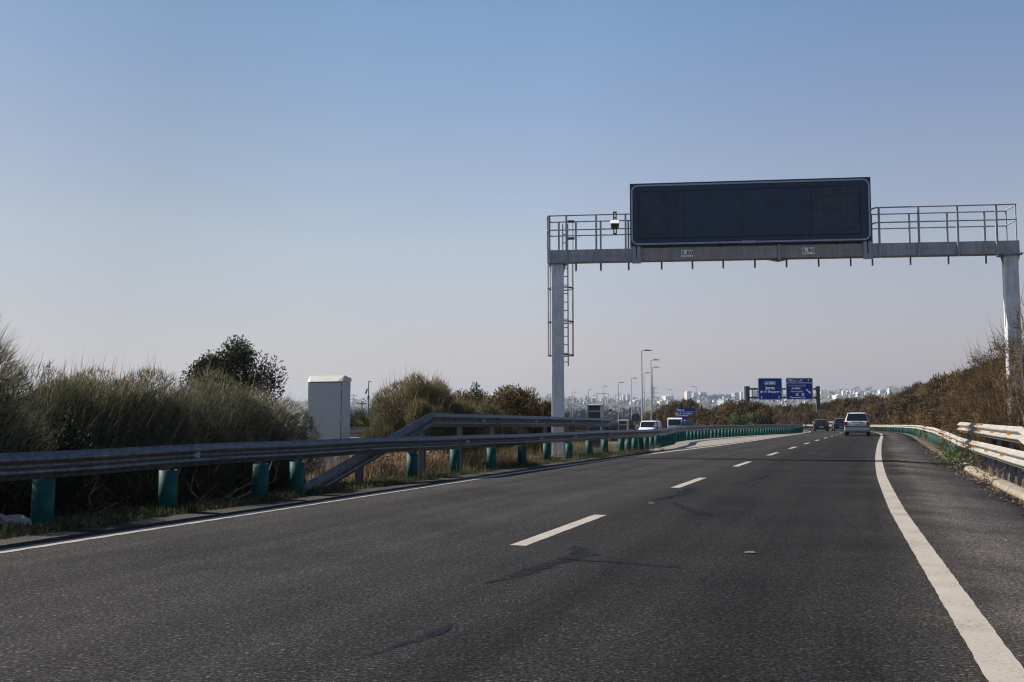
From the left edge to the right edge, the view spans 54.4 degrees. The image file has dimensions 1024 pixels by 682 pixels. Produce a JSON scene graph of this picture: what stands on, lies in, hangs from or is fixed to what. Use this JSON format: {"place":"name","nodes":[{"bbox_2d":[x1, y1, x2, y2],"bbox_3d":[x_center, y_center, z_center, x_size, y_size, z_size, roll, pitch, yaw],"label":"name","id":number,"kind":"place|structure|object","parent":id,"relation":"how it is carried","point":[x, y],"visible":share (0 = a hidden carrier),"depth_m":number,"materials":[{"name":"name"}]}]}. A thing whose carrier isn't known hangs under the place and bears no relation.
{"place":"outdoors","nodes":[
{"label":"outdoors","id":0,"kind":"place"},
{"bbox_2d":[9,387,948,537],"bbox_3d":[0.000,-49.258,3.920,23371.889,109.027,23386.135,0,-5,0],"label":"ground","id":1,"kind":"structure","parent":0,"point":[648,406],"depth_m":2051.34,"materials":[{"name":"soil"}]},
{"bbox_2d":[0,514,31,527],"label":"rock","id":2,"kind":"object","parent":1,"relation":"on","point":[17,519],"visible":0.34,"depth_m":10.10,"materials":[{"name":"grey stone"}]},
{"bbox_2d":[0,310,35,417],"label":"wispy shrub","id":3,"kind":"object","parent":1,"relation":"on","point":[1,340],"visible":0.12,"depth_m":13.58,"materials":[{"name":"green plant"}]},
{"bbox_2d":[0,330,66,500],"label":"broom shrub","id":4,"kind":"object","parent":1,"relation":"on","point":[14,431],"visible":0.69,"depth_m":11.53,"materials":[{"name":"green plant"}]},
{"bbox_2d":[0,370,100,516],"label":"dark shrub","id":5,"kind":"object","parent":1,"relation":"on","point":[71,440],"visible":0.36,"depth_m":11.79,"materials":[{"name":"green plant"}]},
{"bbox_2d":[0,353,140,496],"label":"broom shrub","id":6,"kind":"object","parent":1,"relation":"on","point":[49,399],"visible":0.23,"depth_m":12.93,"materials":[{"name":"green plant"}]},
{"bbox_2d":[7,439,158,514],"bbox_3d":[-5.447,1.579,12.247,1.845,1.215,2.083,-1,-5,9],"label":"undergrowth bush","id":7,"kind":"object","parent":1,"relation":"on","point":[97,491],"visible":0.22,"depth_m":11.68,"materials":[{"name":"green plant"}]},
{"bbox_2d":[20,348,206,496],"bbox_3d":[-5.849,1.159,13.995,2.815,2.218,2.555,-3,-6,36],"label":"broom shrub","id":8,"kind":"object","parent":1,"relation":"on","point":[111,399],"visible":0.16,"depth_m":13.60,"materials":[{"name":"green plant"}]},
{"bbox_2d":[84,349,246,447],"bbox_3d":[-5.443,1.160,14.633,2.783,2.329,3.147,-1,-5,11],"label":"broom shrub","id":9,"kind":"object","parent":1,"relation":"on","point":[188,417],"visible":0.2,"depth_m":14.28,"materials":[{"name":"green plant"}]},
{"bbox_2d":[147,435,277,504],"bbox_3d":[-4.337,1.745,13.910,1.845,1.215,2.083,-3,-6,37],"label":"undergrowth bush","id":10,"kind":"object","parent":1,"relation":"on","point":[204,478],"visible":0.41,"depth_m":13.54,"materials":[{"name":"green plant"}]},
{"bbox_2d":[177,334,288,406],"bbox_3d":[-6.833,1.471,24.131,2.635,3.164,2.766,3,-6,-34],"label":"leafy tree","id":11,"kind":"object","parent":1,"relation":"on","point":[236,357],"visible":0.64,"depth_m":23.54,"materials":[{"name":"green plant"}]},
{"bbox_2d":[167,358,300,459],"bbox_3d":[-5.175,1.262,16.042,2.818,2.358,3.308,-4,-6,44],"label":"broom shrub","id":12,"kind":"object","parent":1,"relation":"on","point":[238,417],"visible":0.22,"depth_m":15.91,"materials":[{"name":"green plant"}]},
{"bbox_2d":[209,429,321,495],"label":"undergrowth bush","id":13,"kind":"object","parent":1,"relation":"on","point":[282,474],"visible":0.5,"depth_m":14.85,"materials":[{"name":"green plant"}]},
{"bbox_2d":[2,444,542,512],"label":"dry stalks","id":14,"kind":"object","parent":1,"relation":"on","point":[394,473],"visible":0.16,"depth_m":19.96,"materials":[{"name":"brown plant"}]},
{"bbox_2d":[230,380,330,475],"bbox_3d":[-4.452,1.548,17.433,2.352,1.986,2.078,-4,-6,40],"label":"broom shrub","id":15,"kind":"object","parent":1,"relation":"on","point":[297,435],"visible":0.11,"depth_m":17.25,"materials":[{"name":"green plant"}]},
{"bbox_2d":[307,375,351,472],"bbox_3d":[-3.726,1.792,20.203,0.799,2.174,0.420,-2,-5,20],"label":"roadside cabinet","id":16,"kind":"object","parent":1,"relation":"on","point":[329,396],"visible":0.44,"depth_m":20.07,"materials":[{"name":"white metal"}]},
{"bbox_2d":[0,448,663,539],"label":"verge grass","id":17,"kind":"structure","parent":1,"relation":"on","point":[442,474],"depth_m":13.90,"materials":[{"name":"plant"}]},
{"bbox_2d":[350,410,368,436],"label":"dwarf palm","id":18,"kind":"object","parent":1,"relation":"on","point":[352,418],"visible":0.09,"depth_m":48.01,"materials":[{"name":"green plant"}]},
{"bbox_2d":[350,407,396,426],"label":"bush","id":19,"kind":"object","parent":1,"relation":"on","point":[361,416],"visible":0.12,"depth_m":44.65,"materials":[{"name":"green plant"}]},
{"bbox_2d":[360,408,432,456],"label":"broom shrub","id":20,"kind":"object","parent":1,"relation":"on","point":[372,433],"visible":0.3,"depth_m":23.89,"materials":[{"name":"green plant"}]},
{"bbox_2d":[0,424,803,525],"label":"guardrail","id":21,"kind":"object","parent":1,"relation":"on","point":[43,470],"visible":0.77,"depth_m":14.19,"materials":[{"name":"grey metal"}]},
{"bbox_2d":[317,449,506,478],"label":"dry weeds","id":22,"kind":"object","parent":1,"relation":"on","point":[404,456],"visible":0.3,"depth_m":20.75,"materials":[{"name":"brown plant"}]},
{"bbox_2d":[364,363,470,454],"bbox_3d":[-2.289,1.780,24.448,2.713,2.668,2.656,-2,-5,25],"label":"broom shrub","id":23,"kind":"object","parent":1,"relation":"on","point":[417,398],"visible":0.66,"depth_m":24.14,"materials":[{"name":"green plant"}]},
{"bbox_2d":[304,413,611,490],"bbox_3d":[-0.138,2.615,24.221,0.271,1.670,20.090,-2,-5,20],"label":"guardrail","id":24,"kind":"object","parent":1,"relation":"on","point":[357,463],"visible":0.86,"depth_m":20.95,"materials":[{"name":"grey metal"}]},
{"bbox_2d":[438,392,488,458],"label":"broom shrub","id":25,"kind":"object","parent":1,"relation":"on","point":[473,430],"visible":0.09,"depth_m":25.09,"materials":[{"name":"green plant"}]},
{"bbox_2d":[282,427,653,441],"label":"guardrail","id":26,"kind":"object","parent":1,"relation":"on","point":[355,431],"visible":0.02,"depth_m":35.02,"materials":[{"name":"grey metal"}]},
{"bbox_2d":[452,388,485,406],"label":"brown shrub","id":27,"kind":"object","parent":1,"relation":"on","point":[465,396],"visible":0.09,"depth_m":34.05,"materials":[{"name":"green plant"}]},
{"bbox_2d":[304,441,658,477],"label":"straw grass","id":28,"kind":"structure","parent":1,"relation":"on","point":[581,446],"depth_m":27.59,"materials":[{"name":"brown plant"}]},
{"bbox_2d":[459,390,512,450],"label":"broom shrub","id":29,"kind":"object","parent":1,"relation":"on","point":[489,409],"visible":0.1,"depth_m":27.94,"materials":[{"name":"green plant"}]},
{"bbox_2d":[463,381,511,452],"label":"leafy shrub","id":30,"kind":"object","parent":1,"relation":"on","point":[475,394],"visible":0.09,"depth_m":33.16,"materials":[{"name":"green plant"}]},
{"bbox_2d":[481,383,565,453],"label":"brown shrub","id":31,"kind":"object","parent":1,"relation":"on","point":[518,401],"visible":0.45,"depth_m":31.89,"materials":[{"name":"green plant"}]},
{"bbox_2d":[508,399,570,449],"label":"brown shrub","id":32,"kind":"object","parent":1,"relation":"on","point":[545,407],"visible":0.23,"depth_m":33.21,"materials":[{"name":"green plant"}]},
{"bbox_2d":[586,404,604,449],"bbox_3d":[3.139,3.217,37.353,0.580,1.713,0.500,-2,-5,20],"label":"equipment box","id":33,"kind":"object","parent":1,"relation":"on","point":[595,410],"visible":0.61,"depth_m":37.21,"materials":[{"name":"grey metal"}]},
{"bbox_2d":[588,407,599,447],"bbox_3d":[3.083,3.216,37.196,0.456,1.526,0.032,-2,-5,20],"label":"door","id":34,"kind":"structure","parent":33,"relation":"in","point":[593,412],"depth_m":37.20,"materials":[{"name":"grey metal"}]},
{"bbox_2d":[281,382,925,426],"bbox_3d":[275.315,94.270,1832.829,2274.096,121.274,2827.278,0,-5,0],"label":"woods","id":35,"kind":"object","parent":1,"relation":"on","point":[612,416],"visible":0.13,"depth_m":1684.31,"materials":[{"name":"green plant"}]},
{"bbox_2d":[606,414,632,441],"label":"dark shrub","id":36,"kind":"object","parent":1,"relation":"on","point":[613,428],"visible":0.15,"depth_m":63.58,"materials":[{"name":"green plant"}]},
{"bbox_2d":[618,420,628,440],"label":"equipment box","id":37,"kind":"object","parent":1,"relation":"on","point":[623,424],"visible":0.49,"depth_m":55.67,"materials":[{"name":"grey metal"}]},
{"bbox_2d":[641,350,651,420],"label":"street lamp","id":38,"kind":"object","parent":1,"relation":"on","point":[642,387],"visible":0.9,"depth_m":147.78,"materials":[{"name":"grey metal"}]},
{"bbox_2d":[652,404,673,428],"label":"tamarisk bush","id":39,"kind":"object","parent":1,"relation":"on","point":[659,415],"visible":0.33,"depth_m":183.64,"materials":[{"name":"brown plant"}]},
{"bbox_2d":[661,399,688,428],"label":"tamarisk bush","id":40,"kind":"object","parent":1,"relation":"on","point":[669,412],"visible":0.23,"depth_m":181.18,"materials":[{"name":"brown plant"}]},
{"bbox_2d":[562,432,805,461],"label":"gravel verge","id":41,"kind":"structure","parent":1,"relation":"on","point":[699,443],"depth_m":52.35,"materials":[{"name":"beige gravel"}]},
{"bbox_2d":[675,408,695,420],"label":"direction sign","id":42,"kind":"object","parent":1,"relation":"on","point":[683,413],"visible":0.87,"depth_m":165.58,"materials":[{"name":"blue metal"}]},
{"bbox_2d":[675,398,699,407],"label":"tamarisk bush","id":43,"kind":"object","parent":1,"relation":"on","point":[689,403],"visible":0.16,"depth_m":187.10,"materials":[{"name":"brown plant"}]},
{"bbox_2d":[686,412,700,424],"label":"tamarisk bush","id":44,"kind":"object","parent":1,"relation":"on","point":[694,417],"visible":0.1,"depth_m":111.37,"materials":[{"name":"brown plant"}]},
{"bbox_2d":[693,406,724,430],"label":"tamarisk bush","id":45,"kind":"object","parent":1,"relation":"on","point":[705,418],"visible":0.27,"depth_m":107.21,"materials":[{"name":"brown plant"}]},
{"bbox_2d":[713,417,736,432],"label":"tamarisk bush","id":46,"kind":"object","parent":1,"relation":"on","point":[722,421],"visible":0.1,"depth_m":97.54,"materials":[{"name":"brown plant"}]},
{"bbox_2d":[719,399,747,418],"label":"tamarisk bush","id":47,"kind":"object","parent":1,"relation":"on","point":[727,409],"visible":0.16,"depth_m":104.95,"materials":[{"name":"brown plant"}]},
{"bbox_2d":[727,411,757,429],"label":"green bush","id":48,"kind":"object","parent":1,"relation":"on","point":[732,420],"visible":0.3,"depth_m":92.84,"materials":[{"name":"green plant"}]},
{"bbox_2d":[733,401,772,423],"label":"tamarisk bush","id":49,"kind":"object","parent":1,"relation":"on","point":[753,405],"visible":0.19,"depth_m":102.14,"materials":[{"name":"brown plant"}]},
{"bbox_2d":[746,408,770,428],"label":"dark shrub","id":50,"kind":"object","parent":1,"relation":"on","point":[760,420],"visible":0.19,"depth_m":94.56,"materials":[{"name":"green plant"}]},
{"bbox_2d":[744,408,774,423],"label":"tamarisk bush","id":51,"kind":"object","parent":1,"relation":"on","point":[759,412],"visible":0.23,"depth_m":97.06,"materials":[{"name":"brown plant"}]},
{"bbox_2d":[743,386,819,411],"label":"sign gantry","id":52,"kind":"object","parent":1,"relation":"on","point":[746,391],"visible":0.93,"depth_m":195.53,"materials":[{"name":"metal"}]},
{"bbox_2d":[758,378,781,399],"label":"direction sign","id":53,"kind":"object","parent":52,"relation":"attached to","point":[769,388],"visible":1,"depth_m":195.46,"materials":[{"name":"blue metal"}]},
{"bbox_2d":[786,378,812,399],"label":"direction sign","id":54,"kind":"object","parent":52,"relation":"attached to","point":[799,388],"visible":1,"depth_m":195.46,"materials":[{"name":"blue metal"}]},
{"bbox_2d":[547,203,1023,457],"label":"gantry","id":55,"kind":"object","parent":1,"relation":"on","point":[1007,252],"visible":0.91,"depth_m":29.50,"materials":[{"name":"metal"}]},
{"bbox_2d":[610,211,618,234],"bbox_3d":[3.071,-3.550,29.732,0.260,0.693,0.316,-1,-5,7],"label":"traffic sensor","id":56,"kind":"object","parent":55,"relation":"attached to","point":[614,224],"visible":1,"depth_m":29.71,"materials":[{"name":"white paint"}]},
{"bbox_2d":[630,177,871,247],"bbox_3d":[7.024,-3.767,29.629,6.974,1.950,0.514,-1,-5,7],"label":"message board","id":57,"kind":"object","parent":55,"relation":"on","point":[814,211],"visible":0.98,"depth_m":29.38,"materials":[{"name":"paint"}]},
{"bbox_2d":[781,404,792,413],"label":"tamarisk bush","id":58,"kind":"object","parent":1,"relation":"on","point":[785,409],"visible":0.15,"depth_m":223.27,"materials":[{"name":"brown plant"}]},
{"bbox_2d":[782,411,795,424],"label":"tamarisk bush","id":59,"kind":"object","parent":1,"relation":"on","point":[786,420],"visible":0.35,"depth_m":210.71,"materials":[{"name":"brown plant"}]},
{"bbox_2d":[796,412,810,427],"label":"tamarisk bush","id":60,"kind":"object","parent":1,"relation":"on","point":[802,416],"visible":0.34,"depth_m":199.60,"materials":[{"name":"brown plant"}]},
{"bbox_2d":[799,402,815,412],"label":"tamarisk bush","id":61,"kind":"object","parent":1,"relation":"on","point":[806,405],"visible":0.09,"depth_m":209.11,"materials":[{"name":"brown plant"}]},
{"bbox_2d":[836,396,857,411],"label":"tamarisk bush","id":62,"kind":"object","parent":1,"relation":"on","point":[846,401],"visible":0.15,"depth_m":177.41,"materials":[{"name":"brown plant"}]},
{"bbox_2d":[852,398,864,408],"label":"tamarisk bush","id":63,"kind":"object","parent":1,"relation":"on","point":[859,401],"visible":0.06,"depth_m":167.14,"materials":[{"name":"brown plant"}]},
{"bbox_2d":[860,403,877,429],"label":"tamarisk bush","id":64,"kind":"object","parent":1,"relation":"on","point":[868,410],"visible":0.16,"depth_m":145.17,"materials":[{"name":"brown plant"}]},
{"bbox_2d":[864,393,881,407],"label":"tamarisk bush","id":65,"kind":"object","parent":1,"relation":"on","point":[867,402],"visible":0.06,"depth_m":160.03,"materials":[{"name":"brown plant"}]},
{"bbox_2d":[869,401,886,430],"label":"tamarisk bush","id":66,"kind":"object","parent":1,"relation":"on","point":[873,422],"visible":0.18,"depth_m":139.05,"materials":[{"name":"brown plant"}]},
{"bbox_2d":[872,402,886,430],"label":"tamarisk bush","id":67,"kind":"object","parent":1,"relation":"on","point":[876,412],"visible":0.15,"depth_m":135.05,"materials":[{"name":"brown plant"}]},
{"bbox_2d":[880,400,895,430],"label":"tamarisk bush","id":68,"kind":"object","parent":1,"relation":"on","point":[885,419],"visible":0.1,"depth_m":122.70,"materials":[{"name":"brown plant"}]},
{"bbox_2d":[887,399,899,431],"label":"tamarisk bush","id":69,"kind":"object","parent":1,"relation":"on","point":[889,411],"visible":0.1,"depth_m":119.59,"materials":[{"name":"brown plant"}]},
{"bbox_2d":[894,392,920,428],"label":"tamarisk bush","id":70,"kind":"object","parent":1,"relation":"on","point":[901,407],"visible":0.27,"depth_m":105.94,"materials":[{"name":"brown plant"}]},
{"bbox_2d":[901,396,921,424],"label":"tamarisk bush","id":71,"kind":"object","parent":1,"relation":"on","point":[911,407],"visible":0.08,"depth_m":98.40,"materials":[{"name":"brown plant"}]},
{"bbox_2d":[900,381,925,399],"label":"tamarisk bush","id":72,"kind":"object","parent":1,"relation":"on","point":[918,384],"visible":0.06,"depth_m":126.98,"materials":[{"name":"brown plant"}]},
{"bbox_2d":[908,389,936,423],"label":"tamarisk bush","id":73,"kind":"object","parent":1,"relation":"on","point":[921,396],"visible":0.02,"depth_m":95.46,"materials":[{"name":"brown plant"}]},
{"bbox_2d":[911,395,935,424],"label":"tamarisk bush","id":74,"kind":"object","parent":1,"relation":"on","point":[920,404],"visible":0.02,"depth_m":83.19,"materials":[{"name":"brown plant"}]},
{"bbox_2d":[916,385,949,434],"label":"tamarisk bush","id":75,"kind":"object","parent":1,"relation":"on","point":[925,411],"visible":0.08,"depth_m":68.63,"materials":[{"name":"brown plant"}]},
{"bbox_2d":[924,371,948,392],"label":"tamarisk bush","id":76,"kind":"object","parent":1,"relation":"on","point":[932,383],"visible":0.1,"depth_m":106.14,"materials":[{"name":"brown plant"}]},
{"bbox_2d":[921,391,964,438],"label":"tamarisk bush","id":77,"kind":"object","parent":1,"relation":"on","point":[931,419],"visible":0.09,"depth_m":54.24,"materials":[{"name":"brown plant"}]},
{"bbox_2d":[925,382,965,421],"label":"tamarisk bush","id":78,"kind":"object","parent":1,"relation":"on","point":[935,401],"visible":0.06,"depth_m":65.24,"materials":[{"name":"brown plant"}]},
{"bbox_2d":[930,393,964,438],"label":"tamarisk bush","id":79,"kind":"object","parent":1,"relation":"on","point":[947,407],"visible":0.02,"depth_m":48.08,"materials":[{"name":"brown plant"}]},
{"bbox_2d":[932,442,970,462],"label":"weed","id":80,"kind":"object","parent":1,"relation":"on","point":[948,455],"visible":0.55,"depth_m":27.43,"materials":[{"name":"green plant"}]},
{"bbox_2d":[934,441,982,468],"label":"weed","id":81,"kind":"object","parent":1,"relation":"on","point":[957,462],"visible":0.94,"depth_m":24.54,"materials":[{"name":"green plant"}]},
{"bbox_2d":[933,382,989,450],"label":"tamarisk bush","id":82,"kind":"object","parent":1,"relation":"on","point":[939,443],"visible":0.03,"depth_m":37.01,"materials":[{"name":"brown plant"}]},
{"bbox_2d":[933,357,995,447],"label":"russet bush","id":83,"kind":"object","parent":1,"relation":"on","point":[944,408],"visible":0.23,"depth_m":39.18,"materials":[{"name":"brown plant"}]},
{"bbox_2d":[943,324,1005,449],"bbox_3d":[15.979,1.747,33.077,3.374,4.532,3.308,3,-6,-36],"label":"russet bush","id":84,"kind":"object","parent":1,"relation":"on","point":[979,362],"visible":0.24,"depth_m":33.16,"materials":[{"name":"brown plant"}]},
{"bbox_2d":[962,462,1004,484],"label":"weed","id":85,"kind":"object","parent":1,"relation":"on","point":[986,480],"visible":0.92,"depth_m":18.70,"materials":[{"name":"green plant"}]},
{"bbox_2d":[951,366,1021,463],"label":"russet bush","id":86,"kind":"object","parent":1,"relation":"on","point":[980,418],"visible":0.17,"depth_m":27.18,"materials":[{"name":"brown plant"}]},
{"bbox_2d":[952,459,1023,499],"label":"kerb","id":87,"kind":"structure","parent":1,"relation":"on","point":[1011,488],"depth_m":17.90,"materials":[{"name":"concrete"}]},
{"bbox_2d":[957,422,1023,479],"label":"guardrail","id":88,"kind":"object","parent":1,"relation":"on","point":[1010,434],"visible":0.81,"depth_m":21.73,"materials":[{"name":"silver metal"}]},
{"bbox_2d":[963,307,1023,470],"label":"russet bush","id":89,"kind":"object","parent":1,"relation":"on","point":[1000,358],"visible":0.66,"depth_m":24.84,"materials":[{"name":"brown plant"}]},
{"bbox_2d":[970,402,1023,469],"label":"russet bush","id":90,"kind":"object","parent":1,"relation":"on","point":[1019,445],"visible":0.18,"depth_m":25.01,"materials":[{"name":"brown plant"}]},
{"bbox_2d":[972,362,1023,441],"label":"russet bush","id":91,"kind":"object","parent":1,"relation":"on","point":[991,381],"visible":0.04,"depth_m":31.63,"materials":[{"name":"brown plant"}]},
{"bbox_2d":[987,287,1023,449],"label":"wispy tree","id":92,"kind":"object","parent":1,"relation":"on","point":[1015,388],"visible":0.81,"depth_m":23.66,"materials":[{"name":"brown plant"}]},
{"bbox_2d":[0,426,1023,681],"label":"road","id":93,"kind":"structure","parent":0,"point":[866,562],"depth_m":6.86,"materials":[{"name":"grey asphalt"}]},
{"bbox_2d":[812,419,828,430],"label":"hatchback","id":94,"kind":"object","parent":93,"relation":"on","point":[820,423],"visible":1,"depth_m":120.09,"materials":[{"name":"black paint"}]},
{"bbox_2d":[831,418,844,430],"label":"crossover car","id":95,"kind":"object","parent":93,"relation":"on","point":[837,423],"visible":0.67,"depth_m":128.69,"materials":[{"name":"grey paint"}]},
{"bbox_2d":[844,412,871,435],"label":"people carrier","id":96,"kind":"object","parent":93,"relation":"on","point":[856,422],"visible":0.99,"depth_m":71.48,"materials":[{"name":"silver metal"}]},
{"bbox_2d":[846,414,866,420],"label":"rear window","id":97,"kind":"structure","parent":96,"relation":"in","point":[850,417],"depth_m":71.59,"materials":[{"name":"black glass"}]},
{"bbox_2d":[908,442,1023,521],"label":"leaf litter","id":98,"kind":"object","parent":93,"relation":"on","point":[966,474],"visible":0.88,"depth_m":20.38,"materials":[{"name":"brown plant"}]},
{"bbox_2d":[0,0,1023,401],"label":"sky","id":99,"kind":"structure","parent":0,"point":[359,190],"materials":[{"name":"blue"}]},
{"bbox_2d":[883,431,1023,500],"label":"dirt shoulder","id":100,"kind":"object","parent":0,"point":[929,446],"visible":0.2,"depth_m":34.04},
{"bbox_2d":[802,425,1023,485],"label":"guardrail","id":101,"kind":"object","parent":100,"relation":"on","point":[1012,458],"visible":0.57,"depth_m":23.96,"materials":[{"name":"white metal"}]},
{"bbox_2d":[916,432,1023,487],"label":"stalk litter","id":102,"kind":"object","parent":100,"relation":"on","point":[931,442],"visible":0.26,"depth_m":26.02,"materials":[{"name":"brown plant"}]},
{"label":"opposite road","id":103,"kind":"structure","parent":0,"visible":0},
{"bbox_2d":[637,421,661,429],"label":"white van","id":104,"kind":"object","parent":103,"relation":"on","point":[645,425],"visible":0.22,"depth_m":104.57,"materials":[{"name":"paint"}]},
{"bbox_2d":[666,417,682,427],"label":"white truck","id":105,"kind":"object","parent":103,"relation":"on","point":[674,421],"visible":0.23,"depth_m":149.39,"materials":[{"name":"paint"}]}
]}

